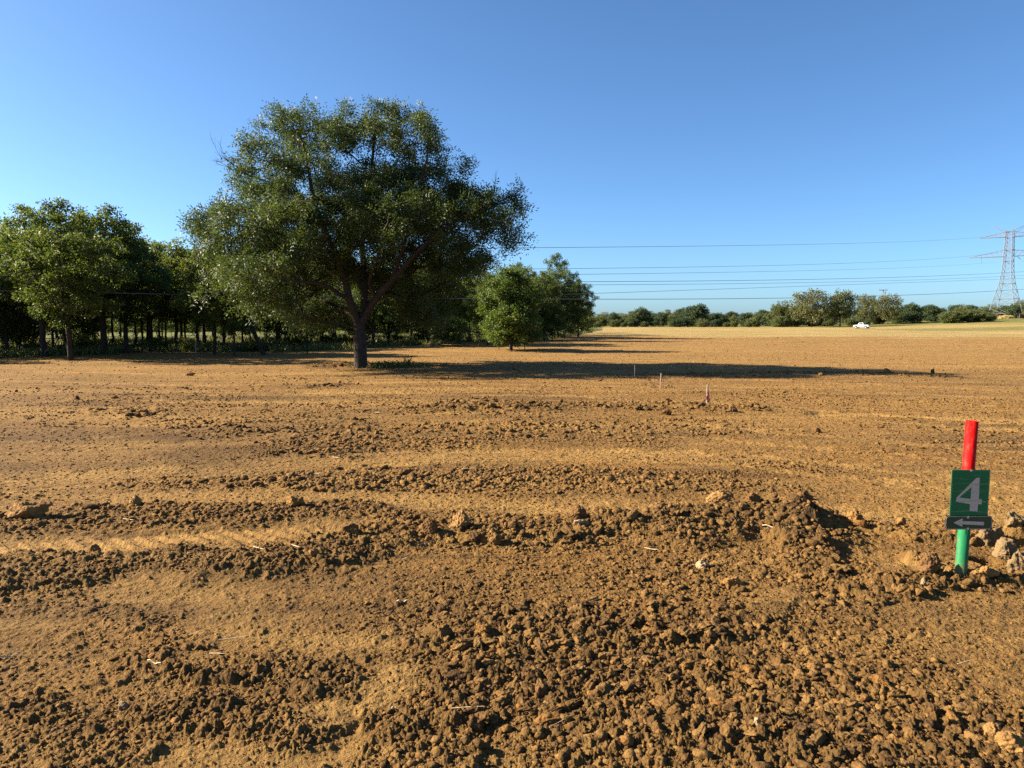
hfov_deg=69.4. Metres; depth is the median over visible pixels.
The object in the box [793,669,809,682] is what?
dirt clod
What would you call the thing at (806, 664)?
dirt clod
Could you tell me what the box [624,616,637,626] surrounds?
dirt clod
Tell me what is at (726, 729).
dirt clod
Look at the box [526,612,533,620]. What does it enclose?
dirt clod
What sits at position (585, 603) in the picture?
dirt clod
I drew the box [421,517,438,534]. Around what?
earth lump
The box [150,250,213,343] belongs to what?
elm tree
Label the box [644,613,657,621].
dirt clod
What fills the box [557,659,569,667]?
dirt clod
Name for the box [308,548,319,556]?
earth lump
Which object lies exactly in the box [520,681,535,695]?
dirt clod
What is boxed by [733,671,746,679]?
dirt clod
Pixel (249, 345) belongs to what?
shrub
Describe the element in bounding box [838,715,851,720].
dirt clod
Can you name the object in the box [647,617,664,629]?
dirt clod
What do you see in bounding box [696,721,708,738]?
dirt clod
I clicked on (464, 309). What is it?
slim tree
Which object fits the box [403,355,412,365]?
weed
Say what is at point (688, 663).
dirt clod
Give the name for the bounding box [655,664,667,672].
dirt clod
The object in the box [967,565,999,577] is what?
earth lump
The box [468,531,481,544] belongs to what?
dirt clod
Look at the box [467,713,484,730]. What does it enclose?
dirt clod
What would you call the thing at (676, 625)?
dirt clod
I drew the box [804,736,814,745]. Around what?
dirt clod
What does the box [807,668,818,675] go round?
dirt clod
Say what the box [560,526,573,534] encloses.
dirt clod
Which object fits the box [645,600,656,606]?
dirt clod
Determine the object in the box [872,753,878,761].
dirt clod
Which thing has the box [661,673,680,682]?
dirt clod
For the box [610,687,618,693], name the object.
dirt clod
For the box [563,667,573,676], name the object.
dirt clod
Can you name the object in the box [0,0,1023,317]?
sky
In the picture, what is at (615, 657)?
dirt clod
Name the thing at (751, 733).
dirt clod
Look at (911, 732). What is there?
dirt clod
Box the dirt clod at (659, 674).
[655,670,667,677]
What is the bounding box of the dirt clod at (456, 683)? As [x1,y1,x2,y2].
[453,679,460,686]
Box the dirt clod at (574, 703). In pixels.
[565,698,581,710]
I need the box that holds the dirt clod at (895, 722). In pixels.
[886,719,902,725]
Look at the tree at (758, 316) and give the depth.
233.74 m
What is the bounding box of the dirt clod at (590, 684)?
[581,678,595,692]
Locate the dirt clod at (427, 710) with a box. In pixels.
[424,706,432,715]
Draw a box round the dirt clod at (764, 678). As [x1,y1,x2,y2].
[758,675,768,682]
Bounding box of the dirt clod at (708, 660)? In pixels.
[705,658,718,666]
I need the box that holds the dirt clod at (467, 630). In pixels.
[455,628,473,633]
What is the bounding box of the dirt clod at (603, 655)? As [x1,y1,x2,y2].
[596,651,613,659]
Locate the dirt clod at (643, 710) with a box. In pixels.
[636,706,656,716]
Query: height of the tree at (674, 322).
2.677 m
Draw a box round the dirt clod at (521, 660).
[512,658,526,664]
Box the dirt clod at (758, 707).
[752,702,761,712]
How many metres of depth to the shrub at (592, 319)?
101.10 m
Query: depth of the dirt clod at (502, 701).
3.07 m
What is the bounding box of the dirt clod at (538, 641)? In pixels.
[533,637,547,651]
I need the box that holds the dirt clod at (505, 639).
[499,636,512,643]
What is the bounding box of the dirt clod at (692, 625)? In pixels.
[690,623,702,632]
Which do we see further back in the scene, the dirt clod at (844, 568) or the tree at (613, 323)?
the tree at (613, 323)
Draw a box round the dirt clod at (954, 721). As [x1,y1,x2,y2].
[950,718,960,725]
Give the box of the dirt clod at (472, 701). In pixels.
[468,695,480,705]
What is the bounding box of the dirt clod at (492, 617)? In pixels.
[489,615,497,619]
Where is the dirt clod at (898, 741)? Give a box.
[894,735,909,747]
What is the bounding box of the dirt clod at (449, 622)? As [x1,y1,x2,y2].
[442,619,453,624]
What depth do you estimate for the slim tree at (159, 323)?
42.70 m
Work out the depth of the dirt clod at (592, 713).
2.94 m
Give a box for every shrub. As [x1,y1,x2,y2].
[16,336,47,350]
[72,333,99,348]
[140,333,173,349]
[177,336,198,351]
[240,335,267,350]
[269,337,286,350]
[282,331,311,346]
[317,328,342,344]
[334,330,353,344]
[391,331,406,340]
[411,329,436,342]
[465,333,474,341]
[473,325,485,340]
[572,308,601,332]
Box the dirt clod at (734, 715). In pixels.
[728,712,741,719]
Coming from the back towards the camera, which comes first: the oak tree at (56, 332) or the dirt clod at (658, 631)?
the oak tree at (56, 332)
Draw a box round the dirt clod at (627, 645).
[618,641,632,650]
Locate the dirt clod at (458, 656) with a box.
[451,654,460,660]
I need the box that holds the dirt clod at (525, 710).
[517,706,533,713]
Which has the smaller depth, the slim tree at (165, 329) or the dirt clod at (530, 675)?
the dirt clod at (530, 675)
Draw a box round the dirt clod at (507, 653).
[497,647,512,657]
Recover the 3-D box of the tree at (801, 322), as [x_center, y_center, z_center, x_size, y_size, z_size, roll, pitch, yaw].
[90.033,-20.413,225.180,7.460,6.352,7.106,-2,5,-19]
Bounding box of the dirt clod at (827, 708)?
[824,705,836,715]
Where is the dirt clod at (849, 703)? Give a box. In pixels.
[835,698,859,708]
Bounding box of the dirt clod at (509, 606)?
[501,602,515,612]
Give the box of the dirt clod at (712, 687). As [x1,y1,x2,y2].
[706,685,718,690]
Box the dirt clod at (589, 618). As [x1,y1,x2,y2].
[580,615,592,623]
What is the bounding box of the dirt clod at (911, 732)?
[903,726,918,739]
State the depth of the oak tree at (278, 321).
42.70 m
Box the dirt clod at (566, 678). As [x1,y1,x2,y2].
[560,668,570,680]
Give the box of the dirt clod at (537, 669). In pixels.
[529,664,542,674]
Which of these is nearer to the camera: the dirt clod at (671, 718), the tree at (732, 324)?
the dirt clod at (671, 718)
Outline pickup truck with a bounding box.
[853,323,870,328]
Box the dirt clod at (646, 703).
[642,700,652,706]
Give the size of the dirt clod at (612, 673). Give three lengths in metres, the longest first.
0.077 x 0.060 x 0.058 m
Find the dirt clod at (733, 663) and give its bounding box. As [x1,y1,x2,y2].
[730,659,738,670]
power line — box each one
[0,289,1021,298]
[7,262,990,279]
[17,278,1021,312]
[150,235,1001,249]
[172,250,1016,270]
[262,272,1010,281]
[615,275,1022,284]
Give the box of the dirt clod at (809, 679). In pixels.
[807,676,820,681]
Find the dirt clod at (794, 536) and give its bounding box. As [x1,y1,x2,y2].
[785,530,799,542]
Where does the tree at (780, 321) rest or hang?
on the ground
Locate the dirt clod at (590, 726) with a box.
[585,722,594,733]
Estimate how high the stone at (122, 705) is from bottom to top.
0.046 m
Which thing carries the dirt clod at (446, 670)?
on the ground
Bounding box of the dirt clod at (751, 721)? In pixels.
[741,719,754,726]
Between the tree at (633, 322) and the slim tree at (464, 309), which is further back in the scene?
the tree at (633, 322)
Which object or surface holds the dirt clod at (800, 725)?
on the ground
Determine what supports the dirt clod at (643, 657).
on the ground
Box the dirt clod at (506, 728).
[497,724,511,732]
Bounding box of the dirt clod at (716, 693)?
[704,688,724,698]
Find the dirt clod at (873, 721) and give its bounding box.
[866,716,884,728]
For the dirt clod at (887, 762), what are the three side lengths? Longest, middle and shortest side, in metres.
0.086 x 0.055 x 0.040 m
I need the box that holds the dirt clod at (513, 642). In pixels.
[508,640,522,645]
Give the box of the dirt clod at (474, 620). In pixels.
[469,617,480,623]
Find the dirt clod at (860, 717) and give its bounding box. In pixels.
[855,714,865,721]
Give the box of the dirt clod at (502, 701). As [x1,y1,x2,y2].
[489,697,509,706]
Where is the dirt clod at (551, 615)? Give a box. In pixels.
[546,611,555,619]
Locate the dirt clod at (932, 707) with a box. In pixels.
[926,703,940,715]
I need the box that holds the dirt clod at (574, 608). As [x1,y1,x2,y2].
[567,603,584,612]
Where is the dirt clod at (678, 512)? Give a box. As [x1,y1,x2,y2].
[673,509,682,515]
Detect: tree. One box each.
[0,196,139,360]
[0,203,113,356]
[0,220,47,351]
[21,281,63,346]
[25,202,171,353]
[34,313,59,326]
[54,319,58,340]
[77,219,189,352]
[91,313,118,331]
[105,309,121,337]
[109,235,123,342]
[120,245,175,345]
[121,235,153,345]
[132,314,148,343]
[134,236,211,344]
[141,239,171,341]
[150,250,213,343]
[153,317,162,336]
[156,315,170,340]
[158,263,172,346]
[166,253,235,354]
[174,93,538,367]
[180,321,182,337]
[184,312,189,342]
[191,320,204,339]
[195,254,270,354]
[200,321,205,342]
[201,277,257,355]
[219,315,229,344]
[244,319,261,338]
[263,276,305,341]
[264,288,289,343]
[292,301,322,353]
[308,282,334,343]
[321,285,357,343]
[332,285,359,336]
[342,285,397,344]
[351,256,418,343]
[414,260,457,341]
[430,265,482,343]
[459,274,496,344]
[461,276,482,333]
[462,267,512,340]
[474,263,549,350]
[509,262,536,288]
[513,265,544,293]
[526,271,563,340]
[540,252,584,337]
[559,279,599,336]
[573,296,593,323]
[593,321,601,326]
[594,314,607,326]
[595,312,608,319]
[606,312,618,325]
[607,319,620,326]
[618,313,627,325]
[625,312,642,326]
[626,318,639,326]
[634,306,652,323]
[639,321,648,326]
[651,312,668,325]
[661,309,678,325]
[665,313,677,325]
[668,318,684,326]
[673,307,687,314]
[676,311,685,317]
[678,316,692,326]
[683,303,709,326]
[695,318,711,326]
[707,315,714,325]
[709,319,720,326]
[714,314,729,326]
[722,322,729,326]
[724,311,740,318]
[728,315,738,324]
[730,321,738,326]
[735,312,752,326]
[744,321,752,326]
[745,317,759,326]
[752,312,761,325]
[760,311,770,325]
[764,300,794,326]
[771,315,790,326]
[786,288,835,326]
[790,317,802,326]
[797,307,809,324]
[804,316,821,326]
[822,318,836,325]
[823,288,859,326]
[843,318,856,325]
[851,313,869,322]
[853,293,880,321]
[862,319,871,324]
[871,293,904,323]
[873,314,885,323]
[891,312,901,322]
[901,302,925,322]
[923,304,942,321]
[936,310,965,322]
[948,304,966,310]
[952,304,971,311]
[958,309,983,321]
[967,304,978,309]
[971,311,996,321]
[978,304,1003,310]
[992,307,1004,317]
[996,305,1010,314]
[1003,304,1021,317]
[1014,300,1023,316]
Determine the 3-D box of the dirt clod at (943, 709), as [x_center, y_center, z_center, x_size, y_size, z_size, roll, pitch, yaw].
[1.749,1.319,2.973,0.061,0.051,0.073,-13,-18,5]
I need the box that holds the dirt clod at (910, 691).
[906,688,917,697]
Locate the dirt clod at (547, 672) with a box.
[542,668,557,676]
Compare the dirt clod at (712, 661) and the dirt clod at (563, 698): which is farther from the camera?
the dirt clod at (712, 661)
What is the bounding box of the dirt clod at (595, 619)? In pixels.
[592,615,598,623]
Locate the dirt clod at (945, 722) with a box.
[939,717,950,729]
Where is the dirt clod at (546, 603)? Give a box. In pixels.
[542,599,557,608]
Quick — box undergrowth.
[0,328,598,357]
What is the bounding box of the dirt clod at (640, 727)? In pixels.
[635,724,646,730]
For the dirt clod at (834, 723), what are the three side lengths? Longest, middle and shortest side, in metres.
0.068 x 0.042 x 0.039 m
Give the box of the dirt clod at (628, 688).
[623,680,636,692]
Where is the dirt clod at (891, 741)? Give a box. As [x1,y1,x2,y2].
[884,738,899,749]
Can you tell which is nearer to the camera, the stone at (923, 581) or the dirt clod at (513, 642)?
the dirt clod at (513, 642)
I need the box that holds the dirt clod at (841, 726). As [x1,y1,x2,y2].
[835,721,846,732]
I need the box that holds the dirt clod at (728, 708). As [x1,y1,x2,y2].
[721,703,738,714]
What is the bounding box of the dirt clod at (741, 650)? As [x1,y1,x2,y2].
[731,644,752,654]
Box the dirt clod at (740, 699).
[729,696,748,703]
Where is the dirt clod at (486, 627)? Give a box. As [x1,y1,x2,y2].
[476,623,491,634]
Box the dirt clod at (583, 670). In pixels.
[576,664,588,674]
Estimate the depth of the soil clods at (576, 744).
4.77 m
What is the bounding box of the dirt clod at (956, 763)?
[946,759,961,767]
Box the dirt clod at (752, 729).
[747,726,756,736]
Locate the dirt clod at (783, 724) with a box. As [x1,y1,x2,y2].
[778,718,789,729]
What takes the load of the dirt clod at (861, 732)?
on the ground
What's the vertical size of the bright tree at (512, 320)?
4.646 m
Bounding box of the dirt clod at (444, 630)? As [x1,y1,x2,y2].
[437,625,451,641]
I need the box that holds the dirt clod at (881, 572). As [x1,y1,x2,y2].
[874,569,887,574]
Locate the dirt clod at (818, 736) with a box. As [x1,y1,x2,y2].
[808,727,826,746]
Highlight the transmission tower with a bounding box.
[970,226,1023,316]
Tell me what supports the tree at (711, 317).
on the ground
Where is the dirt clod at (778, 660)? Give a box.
[771,656,784,666]
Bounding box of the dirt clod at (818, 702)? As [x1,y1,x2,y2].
[813,698,824,705]
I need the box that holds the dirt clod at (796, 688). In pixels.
[792,683,801,691]
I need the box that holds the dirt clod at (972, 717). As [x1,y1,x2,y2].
[966,714,980,721]
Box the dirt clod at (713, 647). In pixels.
[709,644,726,654]
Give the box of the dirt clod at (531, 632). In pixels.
[523,627,539,637]
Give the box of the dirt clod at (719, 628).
[711,620,729,636]
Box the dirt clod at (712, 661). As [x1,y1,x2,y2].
[707,658,718,666]
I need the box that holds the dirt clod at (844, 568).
[829,563,851,572]
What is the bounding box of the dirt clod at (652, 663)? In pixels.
[644,656,657,666]
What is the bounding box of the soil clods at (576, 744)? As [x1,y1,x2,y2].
[0,336,1023,767]
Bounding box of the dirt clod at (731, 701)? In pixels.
[725,699,738,708]
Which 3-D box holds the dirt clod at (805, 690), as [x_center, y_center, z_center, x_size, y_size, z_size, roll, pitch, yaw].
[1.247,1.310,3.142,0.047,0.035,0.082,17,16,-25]
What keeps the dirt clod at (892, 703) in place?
on the ground
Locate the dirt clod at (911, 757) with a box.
[906,754,918,761]
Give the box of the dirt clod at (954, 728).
[949,724,962,734]
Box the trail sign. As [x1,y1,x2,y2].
[945,420,991,574]
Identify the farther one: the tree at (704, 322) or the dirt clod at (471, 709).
the tree at (704, 322)
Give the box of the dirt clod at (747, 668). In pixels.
[740,663,757,672]
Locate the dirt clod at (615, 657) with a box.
[610,655,620,659]
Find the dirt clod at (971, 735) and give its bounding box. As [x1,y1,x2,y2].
[963,730,987,740]
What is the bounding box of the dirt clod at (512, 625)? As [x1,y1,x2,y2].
[507,620,520,629]
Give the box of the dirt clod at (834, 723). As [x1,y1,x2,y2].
[830,719,838,731]
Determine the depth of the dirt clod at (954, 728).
2.82 m
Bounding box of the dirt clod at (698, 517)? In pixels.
[695,515,707,519]
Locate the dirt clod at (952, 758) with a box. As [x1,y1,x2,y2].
[946,755,961,760]
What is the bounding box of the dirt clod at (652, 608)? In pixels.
[646,606,655,612]
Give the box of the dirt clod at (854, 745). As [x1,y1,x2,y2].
[849,742,869,748]
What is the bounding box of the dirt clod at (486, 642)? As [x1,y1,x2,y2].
[481,637,495,646]
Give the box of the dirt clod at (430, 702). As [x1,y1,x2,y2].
[425,697,436,707]
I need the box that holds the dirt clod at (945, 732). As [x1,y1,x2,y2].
[942,728,955,738]
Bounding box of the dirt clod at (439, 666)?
[431,664,447,669]
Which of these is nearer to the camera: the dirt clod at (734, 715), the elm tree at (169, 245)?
the dirt clod at (734, 715)
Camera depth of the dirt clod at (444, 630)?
3.69 m
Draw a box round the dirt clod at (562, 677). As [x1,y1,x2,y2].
[557,671,569,679]
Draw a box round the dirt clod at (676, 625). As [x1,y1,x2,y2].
[671,623,679,630]
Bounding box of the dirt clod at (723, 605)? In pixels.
[712,600,733,610]
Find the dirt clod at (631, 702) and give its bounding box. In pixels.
[628,698,635,705]
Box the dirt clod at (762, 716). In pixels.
[753,712,768,721]
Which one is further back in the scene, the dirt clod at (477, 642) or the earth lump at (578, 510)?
the earth lump at (578, 510)
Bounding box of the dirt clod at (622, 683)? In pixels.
[620,680,639,691]
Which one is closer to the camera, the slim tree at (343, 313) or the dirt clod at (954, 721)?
the dirt clod at (954, 721)
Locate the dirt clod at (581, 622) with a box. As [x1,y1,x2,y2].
[572,618,585,627]
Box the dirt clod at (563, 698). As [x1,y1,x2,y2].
[558,695,569,703]
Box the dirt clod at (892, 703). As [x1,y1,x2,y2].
[887,699,902,707]
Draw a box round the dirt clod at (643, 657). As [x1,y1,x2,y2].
[640,655,655,660]
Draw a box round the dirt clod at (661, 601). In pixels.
[652,599,665,604]
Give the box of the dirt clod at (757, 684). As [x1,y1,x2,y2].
[746,678,763,689]
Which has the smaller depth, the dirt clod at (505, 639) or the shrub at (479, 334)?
the dirt clod at (505, 639)
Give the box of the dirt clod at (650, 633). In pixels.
[643,628,658,636]
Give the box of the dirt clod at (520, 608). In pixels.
[514,604,530,614]
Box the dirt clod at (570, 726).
[563,721,578,730]
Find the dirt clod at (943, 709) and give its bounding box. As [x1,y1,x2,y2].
[939,705,955,713]
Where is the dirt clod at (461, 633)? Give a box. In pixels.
[457,629,466,637]
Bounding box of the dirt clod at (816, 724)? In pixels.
[809,722,820,729]
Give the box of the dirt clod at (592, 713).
[585,707,598,715]
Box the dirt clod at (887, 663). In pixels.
[882,658,892,668]
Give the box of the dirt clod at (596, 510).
[594,507,605,512]
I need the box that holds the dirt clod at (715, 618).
[707,614,720,622]
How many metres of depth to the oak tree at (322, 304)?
44.44 m
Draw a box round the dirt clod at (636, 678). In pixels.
[629,674,641,683]
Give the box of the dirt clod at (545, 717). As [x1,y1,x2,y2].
[534,710,561,724]
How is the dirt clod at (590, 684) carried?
on the ground
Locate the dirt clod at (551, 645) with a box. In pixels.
[546,642,554,647]
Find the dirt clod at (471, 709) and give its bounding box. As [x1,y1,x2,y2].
[463,703,479,713]
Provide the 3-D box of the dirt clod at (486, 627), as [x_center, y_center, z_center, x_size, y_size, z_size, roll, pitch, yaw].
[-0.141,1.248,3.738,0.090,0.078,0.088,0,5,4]
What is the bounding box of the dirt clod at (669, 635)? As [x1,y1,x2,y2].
[660,629,676,641]
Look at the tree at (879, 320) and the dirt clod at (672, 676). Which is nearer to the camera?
the dirt clod at (672, 676)
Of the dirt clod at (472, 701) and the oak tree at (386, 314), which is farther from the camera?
the oak tree at (386, 314)
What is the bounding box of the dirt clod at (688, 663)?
[681,660,694,668]
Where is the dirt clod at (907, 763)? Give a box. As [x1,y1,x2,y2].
[899,758,914,767]
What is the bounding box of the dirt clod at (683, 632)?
[678,626,692,637]
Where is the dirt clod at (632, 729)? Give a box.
[626,722,637,735]
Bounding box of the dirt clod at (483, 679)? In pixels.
[473,677,487,682]
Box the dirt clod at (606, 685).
[595,681,611,692]
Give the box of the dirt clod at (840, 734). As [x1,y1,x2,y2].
[835,731,849,738]
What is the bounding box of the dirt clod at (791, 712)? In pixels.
[784,709,801,716]
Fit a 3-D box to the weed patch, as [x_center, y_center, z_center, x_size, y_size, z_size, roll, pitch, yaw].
[-3.944,-0.713,25.383,3.395,0.295,2.244,-1,5,-11]
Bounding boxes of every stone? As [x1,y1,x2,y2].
[118,700,127,710]
[573,519,589,525]
[695,558,709,568]
[753,717,760,726]
[920,577,926,585]
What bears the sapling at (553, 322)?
on the ground
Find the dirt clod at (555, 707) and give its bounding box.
[543,705,564,712]
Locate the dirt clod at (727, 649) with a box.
[719,646,731,652]
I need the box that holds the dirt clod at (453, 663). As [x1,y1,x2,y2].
[446,661,459,666]
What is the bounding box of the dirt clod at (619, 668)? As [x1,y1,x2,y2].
[613,664,625,672]
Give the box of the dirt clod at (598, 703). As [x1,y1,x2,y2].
[582,701,605,706]
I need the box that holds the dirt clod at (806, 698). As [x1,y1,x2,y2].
[800,694,813,704]
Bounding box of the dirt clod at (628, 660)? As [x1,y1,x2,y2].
[624,657,635,664]
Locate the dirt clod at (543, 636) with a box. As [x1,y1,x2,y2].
[538,632,550,640]
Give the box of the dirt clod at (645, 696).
[640,694,654,699]
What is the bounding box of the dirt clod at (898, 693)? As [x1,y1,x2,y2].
[886,689,905,698]
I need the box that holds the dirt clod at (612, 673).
[606,669,619,679]
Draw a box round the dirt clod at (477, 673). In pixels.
[472,670,484,677]
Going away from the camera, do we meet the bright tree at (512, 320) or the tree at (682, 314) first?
the bright tree at (512, 320)
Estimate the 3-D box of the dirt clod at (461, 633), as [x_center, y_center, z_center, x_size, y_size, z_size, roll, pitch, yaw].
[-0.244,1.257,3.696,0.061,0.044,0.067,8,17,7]
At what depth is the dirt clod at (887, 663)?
3.39 m
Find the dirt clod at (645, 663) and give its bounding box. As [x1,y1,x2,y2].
[639,659,648,666]
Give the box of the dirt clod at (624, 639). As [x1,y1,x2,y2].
[620,637,628,642]
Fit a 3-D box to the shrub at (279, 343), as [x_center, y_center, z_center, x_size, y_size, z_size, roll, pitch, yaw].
[-12.168,-2.009,38.652,1.067,0.882,1.135,4,7,42]
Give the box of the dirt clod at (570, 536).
[566,533,579,539]
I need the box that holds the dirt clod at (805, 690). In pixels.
[801,686,809,694]
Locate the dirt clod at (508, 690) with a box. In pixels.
[498,687,514,696]
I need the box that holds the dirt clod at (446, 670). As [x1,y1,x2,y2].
[439,667,451,675]
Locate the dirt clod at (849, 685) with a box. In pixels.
[841,679,860,692]
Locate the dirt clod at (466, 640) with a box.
[457,637,473,643]
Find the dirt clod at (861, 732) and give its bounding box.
[849,727,873,738]
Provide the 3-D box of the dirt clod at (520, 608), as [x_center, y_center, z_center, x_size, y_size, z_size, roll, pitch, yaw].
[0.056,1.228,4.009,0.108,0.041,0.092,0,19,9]
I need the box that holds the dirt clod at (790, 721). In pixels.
[781,716,798,726]
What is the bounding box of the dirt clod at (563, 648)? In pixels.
[553,645,570,653]
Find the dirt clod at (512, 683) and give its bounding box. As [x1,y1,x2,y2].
[505,679,519,687]
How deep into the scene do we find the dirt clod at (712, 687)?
3.13 m
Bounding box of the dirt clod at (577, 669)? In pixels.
[567,666,580,675]
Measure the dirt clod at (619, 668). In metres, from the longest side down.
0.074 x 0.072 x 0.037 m
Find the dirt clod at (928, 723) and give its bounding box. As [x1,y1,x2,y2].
[922,717,935,732]
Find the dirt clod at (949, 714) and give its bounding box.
[945,710,964,727]
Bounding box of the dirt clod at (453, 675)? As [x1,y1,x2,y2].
[445,670,467,681]
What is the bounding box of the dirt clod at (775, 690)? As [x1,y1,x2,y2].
[768,688,779,696]
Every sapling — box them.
[0,301,51,347]
[0,306,50,348]
[49,308,122,344]
[56,315,99,343]
[106,318,117,334]
[109,315,157,337]
[140,319,174,334]
[163,323,183,335]
[166,320,219,336]
[208,325,230,335]
[228,323,264,336]
[259,320,304,341]
[332,309,370,337]
[365,302,422,340]
[391,325,428,337]
[434,316,478,345]
[465,319,481,331]
[472,325,516,346]
[514,332,547,348]
[536,308,575,340]
[558,303,592,337]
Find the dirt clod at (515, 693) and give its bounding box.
[510,690,519,696]
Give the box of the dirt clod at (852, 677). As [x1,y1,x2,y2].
[832,669,856,684]
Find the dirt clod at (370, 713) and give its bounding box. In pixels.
[366,709,376,722]
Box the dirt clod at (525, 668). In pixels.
[521,666,531,679]
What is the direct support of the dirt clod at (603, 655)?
on the ground
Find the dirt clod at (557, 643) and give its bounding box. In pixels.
[550,640,560,646]
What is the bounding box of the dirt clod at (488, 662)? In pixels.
[481,659,498,665]
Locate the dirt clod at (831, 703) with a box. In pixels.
[823,700,835,708]
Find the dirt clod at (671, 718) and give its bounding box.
[665,714,685,727]
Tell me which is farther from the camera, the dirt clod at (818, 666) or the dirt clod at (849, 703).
the dirt clod at (818, 666)
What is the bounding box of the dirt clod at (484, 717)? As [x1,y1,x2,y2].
[478,711,490,725]
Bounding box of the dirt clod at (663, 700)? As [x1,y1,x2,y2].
[649,695,671,706]
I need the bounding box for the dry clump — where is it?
[997,315,1013,318]
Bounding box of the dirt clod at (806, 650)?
[800,645,812,655]
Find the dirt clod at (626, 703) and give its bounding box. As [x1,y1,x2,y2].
[621,697,629,708]
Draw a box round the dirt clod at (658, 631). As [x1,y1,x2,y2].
[648,626,663,633]
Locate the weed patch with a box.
[349,359,448,368]
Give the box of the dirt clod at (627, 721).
[625,719,634,728]
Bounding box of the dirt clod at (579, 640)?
[575,635,584,645]
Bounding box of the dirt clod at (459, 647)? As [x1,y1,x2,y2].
[452,643,471,651]
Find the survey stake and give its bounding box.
[702,385,710,402]
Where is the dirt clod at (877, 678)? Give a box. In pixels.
[868,674,889,684]
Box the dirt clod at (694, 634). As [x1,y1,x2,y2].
[686,625,701,638]
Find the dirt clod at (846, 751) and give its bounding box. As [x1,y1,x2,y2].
[842,746,849,756]
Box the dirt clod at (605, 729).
[603,721,612,731]
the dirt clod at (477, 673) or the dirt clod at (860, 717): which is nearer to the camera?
the dirt clod at (860, 717)
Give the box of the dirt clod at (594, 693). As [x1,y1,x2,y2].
[588,688,606,697]
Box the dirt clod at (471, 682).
[466,680,479,684]
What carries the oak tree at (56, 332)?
on the ground
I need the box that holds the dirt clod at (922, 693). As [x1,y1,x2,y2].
[911,688,928,701]
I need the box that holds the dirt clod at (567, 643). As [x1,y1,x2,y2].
[561,639,571,646]
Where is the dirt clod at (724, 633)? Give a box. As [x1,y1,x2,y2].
[721,631,733,636]
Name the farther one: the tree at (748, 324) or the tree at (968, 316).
the tree at (748, 324)
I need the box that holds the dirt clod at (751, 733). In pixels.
[743,731,759,736]
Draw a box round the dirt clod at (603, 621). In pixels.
[595,617,608,626]
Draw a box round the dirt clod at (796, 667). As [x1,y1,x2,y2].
[793,664,802,670]
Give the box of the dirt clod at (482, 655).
[475,651,490,658]
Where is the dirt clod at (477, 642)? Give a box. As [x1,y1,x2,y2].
[473,638,483,647]
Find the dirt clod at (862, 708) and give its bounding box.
[858,706,866,710]
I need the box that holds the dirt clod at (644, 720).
[638,714,647,724]
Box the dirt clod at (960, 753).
[955,748,970,757]
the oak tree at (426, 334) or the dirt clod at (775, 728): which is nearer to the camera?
the dirt clod at (775, 728)
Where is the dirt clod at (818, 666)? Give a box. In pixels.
[807,662,822,670]
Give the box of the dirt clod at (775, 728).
[772,724,779,733]
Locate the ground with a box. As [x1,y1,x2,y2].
[0,318,1023,767]
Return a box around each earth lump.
[5,501,52,518]
[88,543,101,551]
[129,495,141,503]
[136,409,148,412]
[224,717,235,730]
[286,495,304,506]
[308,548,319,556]
[342,523,358,534]
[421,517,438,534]
[449,509,468,527]
[487,530,501,544]
[534,678,548,697]
[570,504,587,517]
[658,410,671,414]
[705,489,733,502]
[719,576,743,586]
[727,407,737,411]
[745,491,761,502]
[789,490,812,500]
[846,509,863,521]
[896,517,905,524]
[915,552,941,575]
[944,565,952,571]
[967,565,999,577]
[975,526,1003,546]
[983,722,1001,737]
[992,537,1017,559]
[994,730,1023,753]
[1005,511,1023,526]
[1006,550,1023,572]
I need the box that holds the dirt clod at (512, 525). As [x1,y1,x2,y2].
[508,523,517,528]
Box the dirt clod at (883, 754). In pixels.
[877,750,896,764]
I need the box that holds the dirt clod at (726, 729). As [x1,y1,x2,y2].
[719,721,734,739]
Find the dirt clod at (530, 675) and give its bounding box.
[524,671,542,679]
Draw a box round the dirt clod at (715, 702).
[708,696,725,707]
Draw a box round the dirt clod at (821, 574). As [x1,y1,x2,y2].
[814,569,829,581]
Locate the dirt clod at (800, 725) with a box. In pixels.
[792,722,810,731]
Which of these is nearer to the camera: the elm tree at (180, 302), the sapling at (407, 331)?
the elm tree at (180, 302)
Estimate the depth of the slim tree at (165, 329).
49.39 m
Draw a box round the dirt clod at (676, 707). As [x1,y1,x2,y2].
[670,703,683,714]
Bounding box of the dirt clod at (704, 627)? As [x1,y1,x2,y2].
[697,623,714,633]
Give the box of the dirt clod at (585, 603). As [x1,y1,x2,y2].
[570,600,597,607]
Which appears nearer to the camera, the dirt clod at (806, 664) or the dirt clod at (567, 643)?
the dirt clod at (806, 664)
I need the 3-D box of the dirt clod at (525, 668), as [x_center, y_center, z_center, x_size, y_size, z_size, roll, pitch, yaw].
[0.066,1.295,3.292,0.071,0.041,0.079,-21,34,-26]
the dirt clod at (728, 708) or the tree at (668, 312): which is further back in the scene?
the tree at (668, 312)
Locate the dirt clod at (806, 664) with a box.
[803,662,816,667]
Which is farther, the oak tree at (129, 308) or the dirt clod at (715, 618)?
the oak tree at (129, 308)
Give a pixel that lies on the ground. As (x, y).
(210, 600)
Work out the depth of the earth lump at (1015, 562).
4.83 m
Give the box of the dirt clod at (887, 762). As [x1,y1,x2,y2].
[882,757,895,766]
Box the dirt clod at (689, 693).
[683,689,693,697]
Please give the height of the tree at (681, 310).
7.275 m
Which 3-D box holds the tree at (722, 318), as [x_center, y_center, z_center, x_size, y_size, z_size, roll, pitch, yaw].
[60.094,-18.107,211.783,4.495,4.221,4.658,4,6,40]
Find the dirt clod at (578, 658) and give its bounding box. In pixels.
[570,655,585,663]
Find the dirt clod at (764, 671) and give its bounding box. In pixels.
[759,667,770,678]

